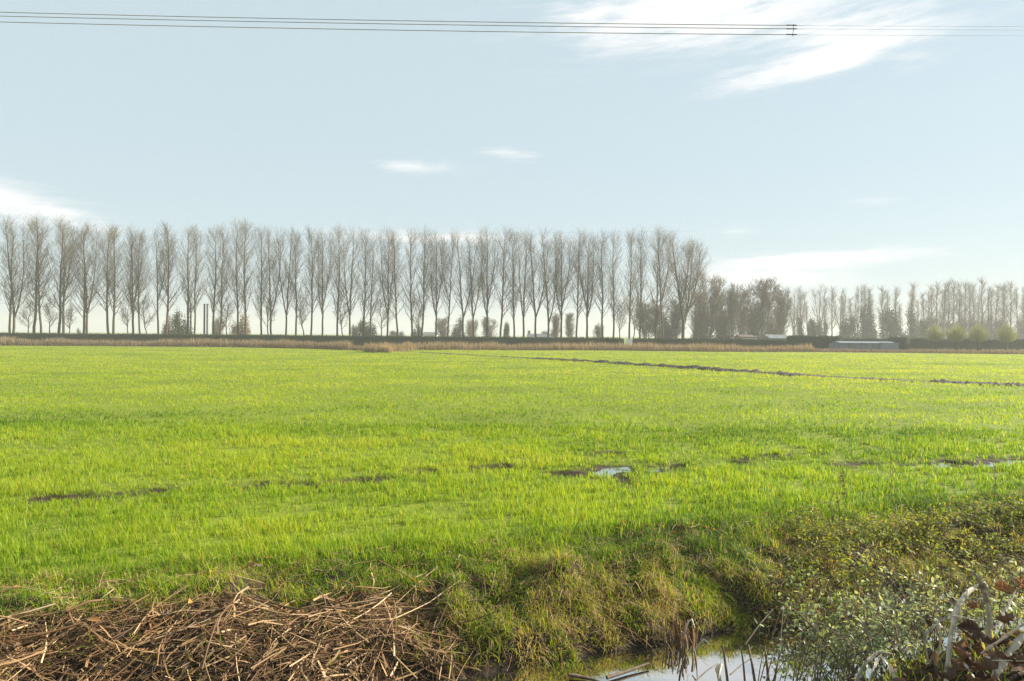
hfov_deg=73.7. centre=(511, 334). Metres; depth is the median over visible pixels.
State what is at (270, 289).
poplar tree
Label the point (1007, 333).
pollard willow
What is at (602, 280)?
poplar tree
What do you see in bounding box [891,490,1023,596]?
bush
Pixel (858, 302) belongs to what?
bare tree
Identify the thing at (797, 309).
bare tree
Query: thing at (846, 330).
evergreen bush
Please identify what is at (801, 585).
bush
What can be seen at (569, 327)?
bare tree
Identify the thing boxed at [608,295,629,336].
young tree
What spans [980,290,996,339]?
poplar tree
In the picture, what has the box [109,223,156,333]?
poplar tree
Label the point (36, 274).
poplar tree
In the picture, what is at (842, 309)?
poplar tree
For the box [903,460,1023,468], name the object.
puddle
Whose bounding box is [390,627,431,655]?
reed stalk
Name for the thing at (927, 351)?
reeds
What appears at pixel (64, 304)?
poplar tree
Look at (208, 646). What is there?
reed stalk
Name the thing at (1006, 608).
dead reed
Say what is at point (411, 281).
poplar tree
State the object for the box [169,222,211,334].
poplar tree
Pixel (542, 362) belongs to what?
crop grass
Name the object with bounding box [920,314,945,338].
bare bush
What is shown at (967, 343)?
hedge
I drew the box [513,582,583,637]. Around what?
grass tussock
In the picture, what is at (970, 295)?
poplar tree
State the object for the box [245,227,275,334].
poplar tree
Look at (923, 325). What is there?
evergreen bush
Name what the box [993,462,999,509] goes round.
dry weed
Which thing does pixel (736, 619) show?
grass tussock
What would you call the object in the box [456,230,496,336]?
poplar tree
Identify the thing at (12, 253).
poplar tree
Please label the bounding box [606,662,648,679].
dead stalk
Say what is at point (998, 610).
bramble bush
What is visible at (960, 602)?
dead reed
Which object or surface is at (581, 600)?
grass tussock
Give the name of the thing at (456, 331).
evergreen bush
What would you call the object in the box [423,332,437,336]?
barn
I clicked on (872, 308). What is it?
poplar tree
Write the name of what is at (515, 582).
grass tussock
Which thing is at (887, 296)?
poplar tree
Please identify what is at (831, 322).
poplar tree
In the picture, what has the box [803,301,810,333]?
poplar tree
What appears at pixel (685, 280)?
poplar tree
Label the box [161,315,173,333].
withered bush
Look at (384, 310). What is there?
young tree
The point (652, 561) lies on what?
dead grass
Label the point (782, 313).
bare tree
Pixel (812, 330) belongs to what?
evergreen bush
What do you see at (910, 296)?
poplar tree
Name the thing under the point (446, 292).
poplar tree
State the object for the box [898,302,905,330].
poplar tree
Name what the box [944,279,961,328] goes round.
poplar tree
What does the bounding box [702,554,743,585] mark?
grass tussock
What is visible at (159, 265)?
poplar tree
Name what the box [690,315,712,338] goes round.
evergreen bush
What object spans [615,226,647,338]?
poplar tree
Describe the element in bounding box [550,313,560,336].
bare tree
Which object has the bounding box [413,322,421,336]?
evergreen bush
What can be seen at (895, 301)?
poplar tree
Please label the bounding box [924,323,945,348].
pollard willow
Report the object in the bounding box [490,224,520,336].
poplar tree
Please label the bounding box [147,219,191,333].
poplar tree
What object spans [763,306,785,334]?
evergreen bush
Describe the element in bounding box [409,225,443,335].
poplar tree
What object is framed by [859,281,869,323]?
poplar tree
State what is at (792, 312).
poplar tree
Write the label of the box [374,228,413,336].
poplar tree
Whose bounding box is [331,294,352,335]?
young tree
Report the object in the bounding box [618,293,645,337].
young tree
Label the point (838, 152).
sky
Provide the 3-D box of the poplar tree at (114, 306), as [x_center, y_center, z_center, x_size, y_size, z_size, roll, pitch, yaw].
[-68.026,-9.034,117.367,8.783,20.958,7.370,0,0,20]
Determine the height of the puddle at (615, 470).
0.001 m
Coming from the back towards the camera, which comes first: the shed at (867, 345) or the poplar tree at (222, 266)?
the poplar tree at (222, 266)
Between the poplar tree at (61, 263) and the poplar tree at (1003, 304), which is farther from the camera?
the poplar tree at (1003, 304)
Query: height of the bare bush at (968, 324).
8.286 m
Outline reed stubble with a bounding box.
[663,615,697,651]
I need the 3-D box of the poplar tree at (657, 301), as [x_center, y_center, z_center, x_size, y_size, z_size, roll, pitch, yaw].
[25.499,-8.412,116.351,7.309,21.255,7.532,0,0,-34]
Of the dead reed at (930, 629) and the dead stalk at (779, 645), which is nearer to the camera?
the dead reed at (930, 629)
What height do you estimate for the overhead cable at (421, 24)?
0.226 m
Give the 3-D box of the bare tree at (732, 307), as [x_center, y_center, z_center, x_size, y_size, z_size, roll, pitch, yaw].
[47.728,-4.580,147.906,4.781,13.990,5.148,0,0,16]
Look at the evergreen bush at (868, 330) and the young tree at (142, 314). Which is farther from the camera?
the evergreen bush at (868, 330)
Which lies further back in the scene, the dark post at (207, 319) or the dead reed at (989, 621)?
the dark post at (207, 319)
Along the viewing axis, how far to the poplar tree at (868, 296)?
183.28 m
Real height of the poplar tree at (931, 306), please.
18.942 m
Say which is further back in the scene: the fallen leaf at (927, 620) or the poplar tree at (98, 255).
the poplar tree at (98, 255)
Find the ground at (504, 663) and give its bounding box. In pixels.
[0,331,1023,680]
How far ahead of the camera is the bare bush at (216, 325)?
128.24 m
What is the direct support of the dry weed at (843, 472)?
on the ground at (504, 663)
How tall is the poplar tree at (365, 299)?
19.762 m
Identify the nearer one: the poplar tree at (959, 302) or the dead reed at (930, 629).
the dead reed at (930, 629)
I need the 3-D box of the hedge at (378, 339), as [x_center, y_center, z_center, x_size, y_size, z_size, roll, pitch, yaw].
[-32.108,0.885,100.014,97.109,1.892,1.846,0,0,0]
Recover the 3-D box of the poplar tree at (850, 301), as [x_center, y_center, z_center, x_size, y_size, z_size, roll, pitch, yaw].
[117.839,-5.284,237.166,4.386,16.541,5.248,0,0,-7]
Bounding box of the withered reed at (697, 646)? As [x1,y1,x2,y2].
[692,638,709,653]
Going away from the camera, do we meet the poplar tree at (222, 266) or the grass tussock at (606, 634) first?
the grass tussock at (606, 634)
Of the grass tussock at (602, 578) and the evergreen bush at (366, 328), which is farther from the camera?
the evergreen bush at (366, 328)
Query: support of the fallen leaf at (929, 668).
on the ground at (504, 663)
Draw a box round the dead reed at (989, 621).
[971,570,992,647]
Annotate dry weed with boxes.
[839,470,846,510]
[889,455,898,516]
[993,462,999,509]
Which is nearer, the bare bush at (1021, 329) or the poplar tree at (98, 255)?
the poplar tree at (98, 255)
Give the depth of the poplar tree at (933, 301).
194.85 m
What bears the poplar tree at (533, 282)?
on the ground at (504, 663)
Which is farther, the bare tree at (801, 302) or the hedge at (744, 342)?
the bare tree at (801, 302)
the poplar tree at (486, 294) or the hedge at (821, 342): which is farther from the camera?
the poplar tree at (486, 294)
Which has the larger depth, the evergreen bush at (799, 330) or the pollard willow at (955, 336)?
the evergreen bush at (799, 330)
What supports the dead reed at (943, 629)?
on the ground at (504, 663)
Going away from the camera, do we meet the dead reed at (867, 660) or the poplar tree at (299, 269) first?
the dead reed at (867, 660)
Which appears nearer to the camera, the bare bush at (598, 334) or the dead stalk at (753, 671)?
the dead stalk at (753, 671)
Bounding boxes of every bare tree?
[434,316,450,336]
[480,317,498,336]
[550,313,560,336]
[564,313,575,337]
[633,299,658,338]
[648,305,667,338]
[663,297,689,338]
[687,290,714,338]
[693,272,728,338]
[709,292,737,339]
[722,282,741,338]
[734,288,750,334]
[736,277,783,338]
[771,284,793,334]
[787,289,803,333]
[795,286,812,323]
[810,282,829,326]
[828,287,851,334]
[849,286,865,333]
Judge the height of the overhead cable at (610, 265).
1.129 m
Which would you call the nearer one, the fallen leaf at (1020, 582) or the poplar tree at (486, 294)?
the fallen leaf at (1020, 582)
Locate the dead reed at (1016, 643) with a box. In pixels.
[991,632,1023,676]
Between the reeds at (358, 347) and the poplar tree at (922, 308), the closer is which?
the reeds at (358, 347)
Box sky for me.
[0,0,1023,338]
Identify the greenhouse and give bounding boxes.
[759,334,787,339]
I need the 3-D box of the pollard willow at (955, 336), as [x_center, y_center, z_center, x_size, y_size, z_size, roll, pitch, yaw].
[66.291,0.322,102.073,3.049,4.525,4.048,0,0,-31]
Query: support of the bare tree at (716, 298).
on the ground at (504, 663)
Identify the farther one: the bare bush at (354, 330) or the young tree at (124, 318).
the bare bush at (354, 330)
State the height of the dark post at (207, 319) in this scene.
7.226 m
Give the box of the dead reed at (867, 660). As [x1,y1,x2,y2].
[854,650,892,680]
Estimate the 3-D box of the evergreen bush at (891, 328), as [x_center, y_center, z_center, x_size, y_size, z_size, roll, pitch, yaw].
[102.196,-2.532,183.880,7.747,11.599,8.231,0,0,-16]
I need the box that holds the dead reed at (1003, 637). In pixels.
[981,623,1023,653]
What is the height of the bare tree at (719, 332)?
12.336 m
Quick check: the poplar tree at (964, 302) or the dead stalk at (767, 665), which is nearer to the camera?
the dead stalk at (767, 665)
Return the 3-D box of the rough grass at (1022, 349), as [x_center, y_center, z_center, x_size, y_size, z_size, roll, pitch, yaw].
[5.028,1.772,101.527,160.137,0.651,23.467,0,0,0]
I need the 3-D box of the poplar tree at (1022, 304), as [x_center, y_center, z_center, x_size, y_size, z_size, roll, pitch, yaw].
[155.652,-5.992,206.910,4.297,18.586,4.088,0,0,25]
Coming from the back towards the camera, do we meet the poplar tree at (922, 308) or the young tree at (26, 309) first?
the poplar tree at (922, 308)
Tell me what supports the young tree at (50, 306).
on the ground at (504, 663)
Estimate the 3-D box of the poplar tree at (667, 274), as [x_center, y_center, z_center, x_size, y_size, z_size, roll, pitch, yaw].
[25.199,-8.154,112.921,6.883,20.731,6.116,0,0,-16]
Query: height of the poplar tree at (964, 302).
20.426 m
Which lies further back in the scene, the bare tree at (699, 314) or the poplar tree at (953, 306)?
the poplar tree at (953, 306)
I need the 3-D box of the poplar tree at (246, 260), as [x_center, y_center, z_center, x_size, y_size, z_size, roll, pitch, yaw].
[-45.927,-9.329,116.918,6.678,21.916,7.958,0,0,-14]
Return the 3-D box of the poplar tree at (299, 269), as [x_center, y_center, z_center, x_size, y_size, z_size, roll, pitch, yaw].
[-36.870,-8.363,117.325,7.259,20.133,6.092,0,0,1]
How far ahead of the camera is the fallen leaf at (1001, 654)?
2.35 m
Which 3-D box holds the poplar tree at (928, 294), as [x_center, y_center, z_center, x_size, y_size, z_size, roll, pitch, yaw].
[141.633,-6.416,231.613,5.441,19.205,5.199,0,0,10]
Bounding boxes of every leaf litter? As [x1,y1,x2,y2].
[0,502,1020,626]
[851,629,1023,680]
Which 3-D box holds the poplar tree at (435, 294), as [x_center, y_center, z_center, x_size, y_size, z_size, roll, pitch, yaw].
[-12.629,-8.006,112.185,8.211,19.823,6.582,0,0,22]
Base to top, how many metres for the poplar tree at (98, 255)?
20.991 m
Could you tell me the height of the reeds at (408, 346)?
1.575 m
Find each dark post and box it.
[190,304,191,333]
[203,304,205,333]
[206,304,208,333]
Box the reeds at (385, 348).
[380,344,392,352]
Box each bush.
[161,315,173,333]
[168,306,195,334]
[211,316,225,334]
[229,311,250,334]
[351,324,358,335]
[352,317,380,335]
[389,331,404,336]
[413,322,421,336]
[451,317,466,336]
[464,318,478,336]
[502,321,509,336]
[592,321,603,337]
[658,312,674,338]
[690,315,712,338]
[712,308,730,339]
[738,302,763,338]
[747,552,931,651]
[748,579,954,680]
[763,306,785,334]
[776,494,934,594]
[792,310,804,335]
[805,315,822,336]
[820,317,828,335]
[830,542,1023,680]
[836,312,859,338]
[856,299,878,338]
[877,304,905,338]
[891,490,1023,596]
[900,305,921,338]
[918,318,929,338]
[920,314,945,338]
[942,318,968,338]
[957,316,989,337]
[981,317,1004,339]
[1001,319,1023,339]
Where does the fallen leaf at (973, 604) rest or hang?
on the ground at (504, 663)
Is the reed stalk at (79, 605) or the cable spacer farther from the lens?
the cable spacer
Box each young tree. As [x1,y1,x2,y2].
[12,300,40,332]
[37,291,61,333]
[61,302,79,332]
[116,295,142,332]
[134,294,159,333]
[211,291,239,334]
[255,293,279,334]
[294,289,311,334]
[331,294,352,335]
[368,295,397,335]
[410,292,427,335]
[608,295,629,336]
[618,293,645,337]
[628,298,651,337]
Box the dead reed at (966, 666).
[958,656,974,677]
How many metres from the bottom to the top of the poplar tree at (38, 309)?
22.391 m
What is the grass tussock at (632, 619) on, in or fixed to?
on the ground at (504, 663)
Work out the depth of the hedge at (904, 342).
99.14 m
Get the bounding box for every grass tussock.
[414,561,453,577]
[439,585,485,630]
[462,606,527,662]
[493,559,532,592]
[504,621,554,675]
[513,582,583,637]
[541,629,581,669]
[556,572,611,622]
[589,560,626,588]
[590,611,628,656]
[613,600,656,633]
[633,546,678,583]
[641,579,691,631]
[687,572,729,617]
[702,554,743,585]
[718,597,754,633]
[739,564,782,604]
[782,542,808,555]
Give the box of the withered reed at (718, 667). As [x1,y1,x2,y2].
[715,662,722,680]
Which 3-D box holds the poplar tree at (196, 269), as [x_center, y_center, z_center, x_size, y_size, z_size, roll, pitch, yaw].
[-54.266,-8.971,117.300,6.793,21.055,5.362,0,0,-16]
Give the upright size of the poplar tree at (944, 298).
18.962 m
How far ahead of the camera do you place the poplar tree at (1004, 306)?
242.23 m
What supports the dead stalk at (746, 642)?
on the ground at (504, 663)
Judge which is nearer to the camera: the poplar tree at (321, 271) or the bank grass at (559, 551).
the bank grass at (559, 551)
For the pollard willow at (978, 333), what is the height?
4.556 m
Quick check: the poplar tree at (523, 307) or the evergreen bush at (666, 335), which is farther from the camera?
the evergreen bush at (666, 335)
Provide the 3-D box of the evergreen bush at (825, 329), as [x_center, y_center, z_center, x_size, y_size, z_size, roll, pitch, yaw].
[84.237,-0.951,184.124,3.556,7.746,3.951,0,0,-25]
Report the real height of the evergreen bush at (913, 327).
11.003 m
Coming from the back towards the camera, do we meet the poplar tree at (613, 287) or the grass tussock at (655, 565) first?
the poplar tree at (613, 287)
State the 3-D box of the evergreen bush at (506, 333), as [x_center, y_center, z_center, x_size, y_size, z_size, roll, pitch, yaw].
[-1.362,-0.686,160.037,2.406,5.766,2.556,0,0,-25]
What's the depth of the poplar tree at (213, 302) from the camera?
112.02 m
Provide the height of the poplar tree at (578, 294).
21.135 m
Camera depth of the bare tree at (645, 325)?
139.59 m
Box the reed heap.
[0,560,499,680]
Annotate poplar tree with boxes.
[0,213,53,332]
[0,219,34,332]
[9,212,65,332]
[9,216,55,332]
[30,213,89,332]
[50,219,90,332]
[61,220,105,332]
[69,224,113,332]
[85,221,125,333]
[87,222,134,333]
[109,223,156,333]
[122,228,153,333]
[142,227,181,333]
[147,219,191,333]
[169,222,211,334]
[179,226,211,333]
[194,224,233,334]
[202,222,241,334]
[216,217,256,333]
[225,218,262,334]
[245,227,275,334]
[249,227,295,334]
[266,225,305,335]
[281,230,313,335]
[298,225,330,334]
[302,224,340,334]
[321,226,356,334]
[326,221,370,335]
[348,227,379,335]
[358,234,385,335]
[364,223,405,335]
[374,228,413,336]
[392,226,430,335]
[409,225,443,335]
[418,229,455,336]
[433,228,462,335]
[441,232,486,335]
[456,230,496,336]
[469,226,508,336]
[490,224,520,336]
[496,232,540,337]
[499,231,528,337]
[509,227,560,336]
[527,227,576,337]
[537,229,583,337]
[562,229,609,337]
[567,223,593,336]
[583,228,620,337]
[600,230,633,337]
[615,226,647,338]
[625,226,659,337]
[642,223,677,338]
[649,224,683,337]
[661,227,718,337]
[789,308,796,334]
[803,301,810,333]
[818,298,830,326]
[826,286,837,335]
[839,295,848,325]
[845,297,854,332]
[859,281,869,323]
[866,286,877,317]
[868,296,876,324]
[874,283,890,337]
[883,290,898,332]
[890,285,901,323]
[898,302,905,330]
[904,293,917,324]
[906,279,919,336]
[915,298,921,325]
[918,292,928,322]
[924,288,934,316]
[927,285,937,318]
[930,278,943,321]
[937,289,946,336]
[939,278,956,324]
[939,283,951,339]
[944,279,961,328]
[955,280,966,320]
[955,295,967,320]
[960,279,970,326]
[963,284,979,326]
[968,282,980,319]
[974,275,987,322]
[975,293,985,321]
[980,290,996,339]
[982,286,994,327]
[986,282,1005,323]
[995,285,1013,324]
[997,282,1007,326]
[1003,280,1018,329]
[1011,286,1022,334]
[1018,285,1023,320]
[1018,292,1023,338]
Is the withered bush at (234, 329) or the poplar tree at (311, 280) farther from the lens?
the withered bush at (234, 329)
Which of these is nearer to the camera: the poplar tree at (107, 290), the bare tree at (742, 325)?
the poplar tree at (107, 290)
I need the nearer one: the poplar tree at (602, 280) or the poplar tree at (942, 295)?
the poplar tree at (602, 280)
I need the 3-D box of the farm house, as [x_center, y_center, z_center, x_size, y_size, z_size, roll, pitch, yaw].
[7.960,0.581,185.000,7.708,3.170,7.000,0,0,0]
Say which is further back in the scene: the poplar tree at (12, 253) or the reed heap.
the poplar tree at (12, 253)
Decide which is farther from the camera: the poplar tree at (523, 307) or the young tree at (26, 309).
the poplar tree at (523, 307)
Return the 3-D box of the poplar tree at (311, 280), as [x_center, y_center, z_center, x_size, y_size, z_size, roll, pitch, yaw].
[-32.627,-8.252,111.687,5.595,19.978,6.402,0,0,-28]
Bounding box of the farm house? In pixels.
[527,331,553,337]
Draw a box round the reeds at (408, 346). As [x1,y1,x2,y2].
[361,340,814,351]
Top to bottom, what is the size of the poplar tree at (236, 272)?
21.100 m
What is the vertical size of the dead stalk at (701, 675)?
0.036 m
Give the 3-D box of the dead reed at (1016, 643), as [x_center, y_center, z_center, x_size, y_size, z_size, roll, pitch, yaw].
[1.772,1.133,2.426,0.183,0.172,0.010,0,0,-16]
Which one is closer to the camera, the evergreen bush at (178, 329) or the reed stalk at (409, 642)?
the reed stalk at (409, 642)
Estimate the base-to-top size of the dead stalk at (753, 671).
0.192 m
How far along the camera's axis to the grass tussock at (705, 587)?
5.98 m
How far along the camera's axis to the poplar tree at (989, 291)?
194.89 m
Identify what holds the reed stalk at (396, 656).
on the reed heap
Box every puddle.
[592,466,666,475]
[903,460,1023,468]
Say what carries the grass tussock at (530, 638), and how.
on the ground at (504, 663)
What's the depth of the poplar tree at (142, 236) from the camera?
117.07 m
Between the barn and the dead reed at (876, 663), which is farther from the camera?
the barn
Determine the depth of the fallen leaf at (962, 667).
2.45 m
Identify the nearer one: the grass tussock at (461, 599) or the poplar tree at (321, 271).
the grass tussock at (461, 599)
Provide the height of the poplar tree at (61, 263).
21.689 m
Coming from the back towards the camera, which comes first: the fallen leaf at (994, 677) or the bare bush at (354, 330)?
the bare bush at (354, 330)
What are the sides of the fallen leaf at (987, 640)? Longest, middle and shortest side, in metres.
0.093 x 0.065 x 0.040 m
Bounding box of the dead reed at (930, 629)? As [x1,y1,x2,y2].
[923,614,978,663]
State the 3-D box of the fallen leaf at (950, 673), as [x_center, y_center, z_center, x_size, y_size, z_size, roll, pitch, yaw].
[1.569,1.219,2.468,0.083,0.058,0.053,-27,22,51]
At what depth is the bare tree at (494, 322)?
160.14 m
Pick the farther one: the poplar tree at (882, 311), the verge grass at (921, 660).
the poplar tree at (882, 311)
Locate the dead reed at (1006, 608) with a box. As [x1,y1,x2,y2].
[996,589,1016,630]
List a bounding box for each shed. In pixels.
[733,335,755,339]
[828,341,898,350]
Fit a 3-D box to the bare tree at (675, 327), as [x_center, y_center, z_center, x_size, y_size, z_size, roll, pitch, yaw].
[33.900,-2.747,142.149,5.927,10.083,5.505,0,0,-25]
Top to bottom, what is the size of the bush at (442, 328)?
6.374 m
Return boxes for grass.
[0,346,1023,428]
[0,485,1023,680]
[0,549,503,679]
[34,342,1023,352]
[431,515,1023,661]
[791,607,1023,680]
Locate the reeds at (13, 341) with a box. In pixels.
[0,335,354,349]
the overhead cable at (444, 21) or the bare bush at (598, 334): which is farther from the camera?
the bare bush at (598, 334)
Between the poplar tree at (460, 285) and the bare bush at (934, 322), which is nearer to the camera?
the poplar tree at (460, 285)
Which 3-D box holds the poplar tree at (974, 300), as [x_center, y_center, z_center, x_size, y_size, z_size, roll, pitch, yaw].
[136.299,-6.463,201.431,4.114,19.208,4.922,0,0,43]
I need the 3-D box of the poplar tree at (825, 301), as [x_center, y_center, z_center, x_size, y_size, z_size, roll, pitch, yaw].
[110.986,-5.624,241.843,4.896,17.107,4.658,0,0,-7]
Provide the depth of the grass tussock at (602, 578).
5.95 m
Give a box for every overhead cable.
[0,12,1023,26]
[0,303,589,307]
[3,16,899,29]
[10,22,946,35]
[529,242,559,242]
[563,265,657,265]
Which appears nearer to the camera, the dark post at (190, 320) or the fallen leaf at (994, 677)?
the fallen leaf at (994, 677)
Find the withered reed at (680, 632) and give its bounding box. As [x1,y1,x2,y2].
[678,631,687,657]
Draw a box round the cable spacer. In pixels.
[786,24,796,35]
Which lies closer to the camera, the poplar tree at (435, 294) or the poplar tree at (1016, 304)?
the poplar tree at (435, 294)
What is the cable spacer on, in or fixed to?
attached to the overhead cable at (444, 21)
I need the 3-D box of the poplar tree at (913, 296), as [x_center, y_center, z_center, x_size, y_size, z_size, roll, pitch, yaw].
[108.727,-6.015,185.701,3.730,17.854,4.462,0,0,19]
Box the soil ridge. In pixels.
[418,352,1023,386]
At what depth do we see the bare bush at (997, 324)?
192.59 m
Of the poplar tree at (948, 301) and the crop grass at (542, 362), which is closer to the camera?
the crop grass at (542, 362)
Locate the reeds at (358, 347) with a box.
[349,344,363,350]
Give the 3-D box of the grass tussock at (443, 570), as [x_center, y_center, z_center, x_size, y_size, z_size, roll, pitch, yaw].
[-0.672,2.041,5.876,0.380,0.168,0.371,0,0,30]
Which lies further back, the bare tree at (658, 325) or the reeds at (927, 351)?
the bare tree at (658, 325)
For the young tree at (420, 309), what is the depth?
109.15 m
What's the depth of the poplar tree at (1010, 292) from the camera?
194.94 m
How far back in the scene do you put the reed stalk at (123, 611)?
4.86 m
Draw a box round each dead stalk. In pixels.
[569,673,599,680]
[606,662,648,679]
[695,663,717,680]
[722,645,728,680]
[729,655,756,674]
[740,646,745,680]
[745,609,772,644]
[747,644,755,680]
[763,645,769,680]
[774,609,783,680]
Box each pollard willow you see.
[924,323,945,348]
[945,323,968,349]
[966,323,990,350]
[994,323,1021,349]
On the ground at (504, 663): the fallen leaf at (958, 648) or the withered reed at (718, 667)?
the withered reed at (718, 667)
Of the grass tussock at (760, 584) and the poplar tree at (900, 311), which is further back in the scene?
the poplar tree at (900, 311)
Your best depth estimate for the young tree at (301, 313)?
109.02 m
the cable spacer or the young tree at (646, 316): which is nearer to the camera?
the cable spacer
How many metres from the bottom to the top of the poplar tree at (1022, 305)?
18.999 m
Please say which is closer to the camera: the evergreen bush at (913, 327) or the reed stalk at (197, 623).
the reed stalk at (197, 623)
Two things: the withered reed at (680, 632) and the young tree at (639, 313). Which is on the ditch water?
the withered reed at (680, 632)
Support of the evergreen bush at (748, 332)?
on the ground at (504, 663)
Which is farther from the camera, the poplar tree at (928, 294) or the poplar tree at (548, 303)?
the poplar tree at (928, 294)
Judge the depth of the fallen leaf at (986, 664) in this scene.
2.39 m
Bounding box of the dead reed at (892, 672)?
[880,654,895,677]
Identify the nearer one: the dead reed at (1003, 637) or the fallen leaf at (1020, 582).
the dead reed at (1003, 637)
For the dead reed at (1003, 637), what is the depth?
2.46 m
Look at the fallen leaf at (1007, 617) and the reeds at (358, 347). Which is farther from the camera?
the reeds at (358, 347)
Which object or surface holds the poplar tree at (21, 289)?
on the ground at (504, 663)
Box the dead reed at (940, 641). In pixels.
[938,624,941,653]
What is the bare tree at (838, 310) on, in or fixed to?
on the ground at (504, 663)
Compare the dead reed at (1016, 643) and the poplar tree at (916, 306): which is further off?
the poplar tree at (916, 306)
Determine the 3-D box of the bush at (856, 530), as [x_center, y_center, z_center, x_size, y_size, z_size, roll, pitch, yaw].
[3.529,2.069,6.804,1.894,0.660,1.404,0,0,0]
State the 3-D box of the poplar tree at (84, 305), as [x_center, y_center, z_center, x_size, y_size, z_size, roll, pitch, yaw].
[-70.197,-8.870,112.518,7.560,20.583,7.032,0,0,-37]
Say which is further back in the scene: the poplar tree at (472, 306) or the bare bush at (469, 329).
the bare bush at (469, 329)
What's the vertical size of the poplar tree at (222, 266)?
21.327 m
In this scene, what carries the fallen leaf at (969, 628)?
on the verge grass at (921, 660)
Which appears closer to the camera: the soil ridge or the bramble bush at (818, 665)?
the bramble bush at (818, 665)
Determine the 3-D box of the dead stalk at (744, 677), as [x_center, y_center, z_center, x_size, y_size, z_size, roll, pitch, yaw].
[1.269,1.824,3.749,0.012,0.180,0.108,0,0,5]
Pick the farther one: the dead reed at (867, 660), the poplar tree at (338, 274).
the poplar tree at (338, 274)
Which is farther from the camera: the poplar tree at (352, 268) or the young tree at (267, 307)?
the poplar tree at (352, 268)
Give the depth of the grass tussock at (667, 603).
5.75 m
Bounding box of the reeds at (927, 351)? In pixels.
[809,348,1023,353]
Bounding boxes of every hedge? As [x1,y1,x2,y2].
[0,332,623,347]
[632,338,785,348]
[786,335,841,350]
[842,338,1023,350]
[887,336,909,350]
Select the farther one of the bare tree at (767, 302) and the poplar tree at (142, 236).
the bare tree at (767, 302)
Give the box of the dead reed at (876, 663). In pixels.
[868,656,890,680]
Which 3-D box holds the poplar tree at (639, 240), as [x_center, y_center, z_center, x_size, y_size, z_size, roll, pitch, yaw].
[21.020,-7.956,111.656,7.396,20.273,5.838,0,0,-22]
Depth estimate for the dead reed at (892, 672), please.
2.71 m
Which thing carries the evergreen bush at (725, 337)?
on the ground at (504, 663)
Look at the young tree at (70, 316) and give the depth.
110.79 m
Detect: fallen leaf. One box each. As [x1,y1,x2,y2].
[925,613,932,626]
[925,660,942,678]
[934,664,957,679]
[951,637,970,659]
[956,617,985,641]
[957,655,979,671]
[964,672,998,680]
[966,600,979,609]
[966,652,998,670]
[972,641,988,656]
[979,634,1009,646]
[993,580,1018,594]
[993,644,1023,663]
[995,611,1015,624]
[1015,576,1023,588]
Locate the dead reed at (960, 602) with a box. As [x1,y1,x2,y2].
[944,584,978,680]
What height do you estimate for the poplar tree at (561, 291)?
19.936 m
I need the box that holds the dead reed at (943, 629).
[935,618,946,635]
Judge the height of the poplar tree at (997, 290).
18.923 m
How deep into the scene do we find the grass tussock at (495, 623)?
5.18 m
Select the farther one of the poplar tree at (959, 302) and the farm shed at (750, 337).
the poplar tree at (959, 302)
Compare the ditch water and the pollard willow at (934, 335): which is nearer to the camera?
the ditch water
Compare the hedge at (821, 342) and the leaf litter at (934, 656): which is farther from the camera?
the hedge at (821, 342)
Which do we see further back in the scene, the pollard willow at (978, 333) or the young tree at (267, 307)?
the young tree at (267, 307)
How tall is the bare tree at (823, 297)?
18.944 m
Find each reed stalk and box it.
[66,599,106,610]
[120,594,149,613]
[194,620,234,656]
[201,622,216,668]
[288,580,326,610]
[322,606,416,609]
[381,620,416,678]
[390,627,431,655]
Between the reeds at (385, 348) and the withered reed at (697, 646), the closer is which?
the withered reed at (697, 646)
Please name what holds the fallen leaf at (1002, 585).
attached to the bramble bush at (998, 610)
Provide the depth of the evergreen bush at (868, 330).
180.46 m
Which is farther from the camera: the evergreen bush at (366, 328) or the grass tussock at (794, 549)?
the evergreen bush at (366, 328)
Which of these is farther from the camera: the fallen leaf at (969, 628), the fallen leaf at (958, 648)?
the fallen leaf at (969, 628)
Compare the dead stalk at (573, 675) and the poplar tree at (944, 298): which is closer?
the dead stalk at (573, 675)
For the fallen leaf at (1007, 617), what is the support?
on the verge grass at (921, 660)
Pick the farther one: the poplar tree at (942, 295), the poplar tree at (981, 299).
the poplar tree at (942, 295)
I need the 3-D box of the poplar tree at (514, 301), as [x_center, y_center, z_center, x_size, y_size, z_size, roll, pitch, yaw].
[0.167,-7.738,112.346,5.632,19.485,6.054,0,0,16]
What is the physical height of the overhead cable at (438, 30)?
0.233 m
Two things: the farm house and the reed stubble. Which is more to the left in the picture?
the farm house
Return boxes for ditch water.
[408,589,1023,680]
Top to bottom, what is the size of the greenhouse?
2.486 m
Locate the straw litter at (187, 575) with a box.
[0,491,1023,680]
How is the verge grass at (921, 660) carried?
on the ground at (504, 663)
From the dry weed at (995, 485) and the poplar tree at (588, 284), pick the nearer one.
the dry weed at (995, 485)
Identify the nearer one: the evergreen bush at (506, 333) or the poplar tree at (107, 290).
the poplar tree at (107, 290)
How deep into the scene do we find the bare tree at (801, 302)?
209.70 m

